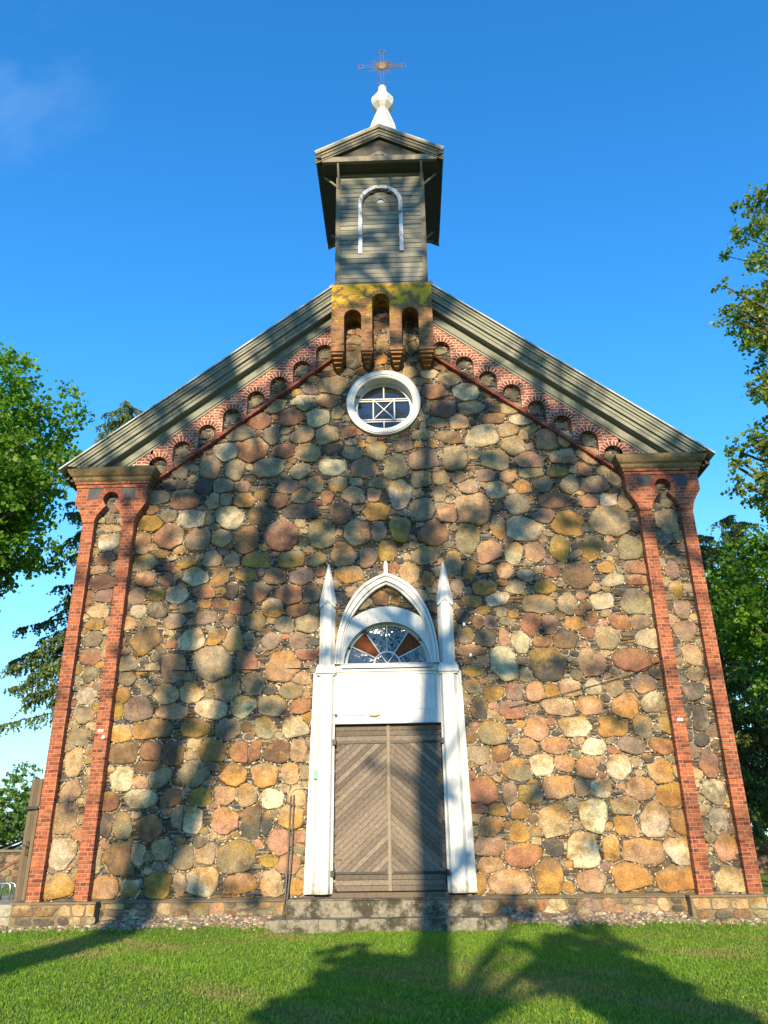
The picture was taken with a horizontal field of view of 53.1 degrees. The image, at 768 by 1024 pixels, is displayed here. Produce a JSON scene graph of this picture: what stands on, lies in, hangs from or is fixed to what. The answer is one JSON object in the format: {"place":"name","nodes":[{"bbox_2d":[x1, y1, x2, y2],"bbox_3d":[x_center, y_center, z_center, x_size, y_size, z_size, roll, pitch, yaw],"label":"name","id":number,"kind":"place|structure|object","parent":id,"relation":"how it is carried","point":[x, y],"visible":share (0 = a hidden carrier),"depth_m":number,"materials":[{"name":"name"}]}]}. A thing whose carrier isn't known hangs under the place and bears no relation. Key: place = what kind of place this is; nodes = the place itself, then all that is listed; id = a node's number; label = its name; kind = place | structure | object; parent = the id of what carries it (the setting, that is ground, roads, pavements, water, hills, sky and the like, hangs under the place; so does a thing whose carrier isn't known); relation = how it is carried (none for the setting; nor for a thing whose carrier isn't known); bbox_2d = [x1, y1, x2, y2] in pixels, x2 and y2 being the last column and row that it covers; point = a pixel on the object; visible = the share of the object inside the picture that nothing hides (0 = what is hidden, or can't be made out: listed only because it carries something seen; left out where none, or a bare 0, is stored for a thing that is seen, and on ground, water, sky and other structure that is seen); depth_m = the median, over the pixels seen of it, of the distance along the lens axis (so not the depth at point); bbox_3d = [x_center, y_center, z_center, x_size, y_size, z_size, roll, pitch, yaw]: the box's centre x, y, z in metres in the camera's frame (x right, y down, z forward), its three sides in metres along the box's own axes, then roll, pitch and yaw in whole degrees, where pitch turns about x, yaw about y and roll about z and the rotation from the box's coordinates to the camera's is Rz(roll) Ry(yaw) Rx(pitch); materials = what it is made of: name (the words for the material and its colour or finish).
{"place":"outdoors","nodes":[
{"label":"outdoors","id":0,"kind":"place"},
{"bbox_2d":[0,846,767,1023],"bbox_3d":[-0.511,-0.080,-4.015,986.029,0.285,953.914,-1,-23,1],"label":"lawn","id":1,"kind":"structure","parent":0,"point":[763,876],"depth_m":9.69,"materials":[{"name":"plant"}]},
{"bbox_2d":[0,858,19,871],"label":"handrail","id":2,"kind":"object","parent":1,"relation":"on","point":[10,864],"visible":0.47,"depth_m":17.37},
{"bbox_2d":[0,849,20,882],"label":"yard wall","id":3,"kind":"structure","parent":1,"relation":"on","point":[10,873],"depth_m":34.01,"materials":[{"name":"beige stone"}]},
{"bbox_2d":[0,894,22,925],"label":"side landing","id":4,"kind":"object","parent":1,"relation":"on","point":[5,907],"visible":0.13,"depth_m":15.46,"materials":[{"name":"stone"}]},
{"bbox_2d":[0,882,15,899],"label":"boot rail","id":5,"kind":"object","parent":4,"relation":"on","point":[9,883],"visible":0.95,"depth_m":16.86,"materials":[{"name":"metal"}]},
{"bbox_2d":[0,778,28,849],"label":"bush","id":6,"kind":"object","parent":1,"relation":"on","point":[12,825],"visible":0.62,"depth_m":49.14,"materials":[{"name":"green plant"}]},
{"bbox_2d":[2,760,42,817],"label":"bush","id":7,"kind":"object","parent":1,"relation":"on","point":[15,778],"visible":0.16,"depth_m":65.18,"materials":[{"name":"green plant"}]},
{"bbox_2d":[0,342,94,611],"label":"maple tree","id":8,"kind":"object","parent":1,"relation":"on","point":[26,481],"visible":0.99,"depth_m":30.09,"materials":[{"name":"green plant"}]},
{"bbox_2d":[0,400,142,737],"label":"larch tree","id":9,"kind":"object","parent":1,"relation":"on","point":[46,667],"visible":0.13,"depth_m":31.89,"materials":[{"name":"green plant"}]},
{"bbox_2d":[0,910,767,933],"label":"gravel","id":10,"kind":"structure","parent":1,"relation":"on","point":[205,920],"depth_m":14.56,"materials":[{"name":"beige gravel"}]},
{"bbox_2d":[266,896,507,933],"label":"entrance steps","id":11,"kind":"structure","parent":1,"relation":"on","point":[338,915],"depth_m":14.46,"materials":[{"name":"stone"}]},
{"bbox_2d":[8,50,767,928],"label":"church","id":12,"kind":"structure","parent":1,"relation":"on","point":[390,564],"depth_m":17.09,"materials":[{"name":"stone"}]},
{"bbox_2d":[14,779,43,900],"bbox_3d":[-7.783,7.128,16.808,0.290,2.450,0.232,-1,-23,1],"label":"side door","id":13,"kind":"structure","parent":12,"relation":"in","point":[32,807],"depth_m":16.81,"materials":[{"name":"brown wood"}]},
{"bbox_2d":[282,787,305,915],"bbox_3d":[-1.819,6.732,15.342,0.423,2.344,0.217,14,-27,-30],"label":"conduit pipe","id":14,"kind":"object","parent":12,"relation":"attached to","point":[284,906],"visible":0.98,"depth_m":15.33,"materials":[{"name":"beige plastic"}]},
{"bbox_2d":[331,725,387,890],"bbox_3d":[-0.497,5.988,15.730,1.130,3.190,0.270,-1,-23,1],"label":"door leaf","id":15,"kind":"structure","parent":12,"relation":"in","point":[361,823],"depth_m":15.75,"materials":[{"name":"brown wood"}]},
{"bbox_2d":[346,370,419,436],"bbox_3d":[-0.009,-2.692,19.522,1.860,1.860,0.468,-1,-23,1],"label":"round window","id":16,"kind":"structure","parent":12,"relation":"in","point":[388,404],"depth_m":19.63,"materials":[{"name":"white paint"}]},
{"bbox_2d":[386,724,448,890],"bbox_3d":[0.668,5.961,15.702,1.200,3.190,0.270,-1,-23,1],"label":"door leaf","id":17,"kind":"structure","parent":12,"relation":"in","point":[416,847],"depth_m":15.72,"materials":[{"name":"brown wood"}]},
{"bbox_2d":[698,534,767,848],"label":"larch tree","id":18,"kind":"object","parent":1,"relation":"on","point":[756,794],"visible":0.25,"depth_m":31.90,"materials":[{"name":"green plant"}]},
{"bbox_2d":[705,525,767,723],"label":"maple tree","id":19,"kind":"object","parent":1,"relation":"on","point":[750,618],"visible":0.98,"depth_m":22.13,"materials":[{"name":"green plant"}]},
{"bbox_2d":[706,514,767,845],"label":"larch tree","id":20,"kind":"object","parent":1,"relation":"on","point":[728,522],"visible":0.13,"depth_m":36.12,"materials":[{"name":"green plant"}]},
{"bbox_2d":[709,183,767,526],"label":"oak tree","id":21,"kind":"object","parent":1,"relation":"on","point":[759,327],"visible":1,"depth_m":25.78,"materials":[{"name":"green plant"}]},
{"bbox_2d":[750,764,767,839],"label":"bush","id":22,"kind":"object","parent":1,"relation":"on","point":[758,818],"visible":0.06,"depth_m":40.98,"materials":[{"name":"green plant"}]},
{"bbox_2d":[755,840,767,873],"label":"yard wall","id":23,"kind":"structure","parent":1,"relation":"on","point":[762,854],"depth_m":33.18,"materials":[{"name":"beige stone"}]},
{"bbox_2d":[0,0,767,845],"label":"sky","id":24,"kind":"structure","parent":0,"point":[161,211],"materials":[{"name":"blue"}]}
]}

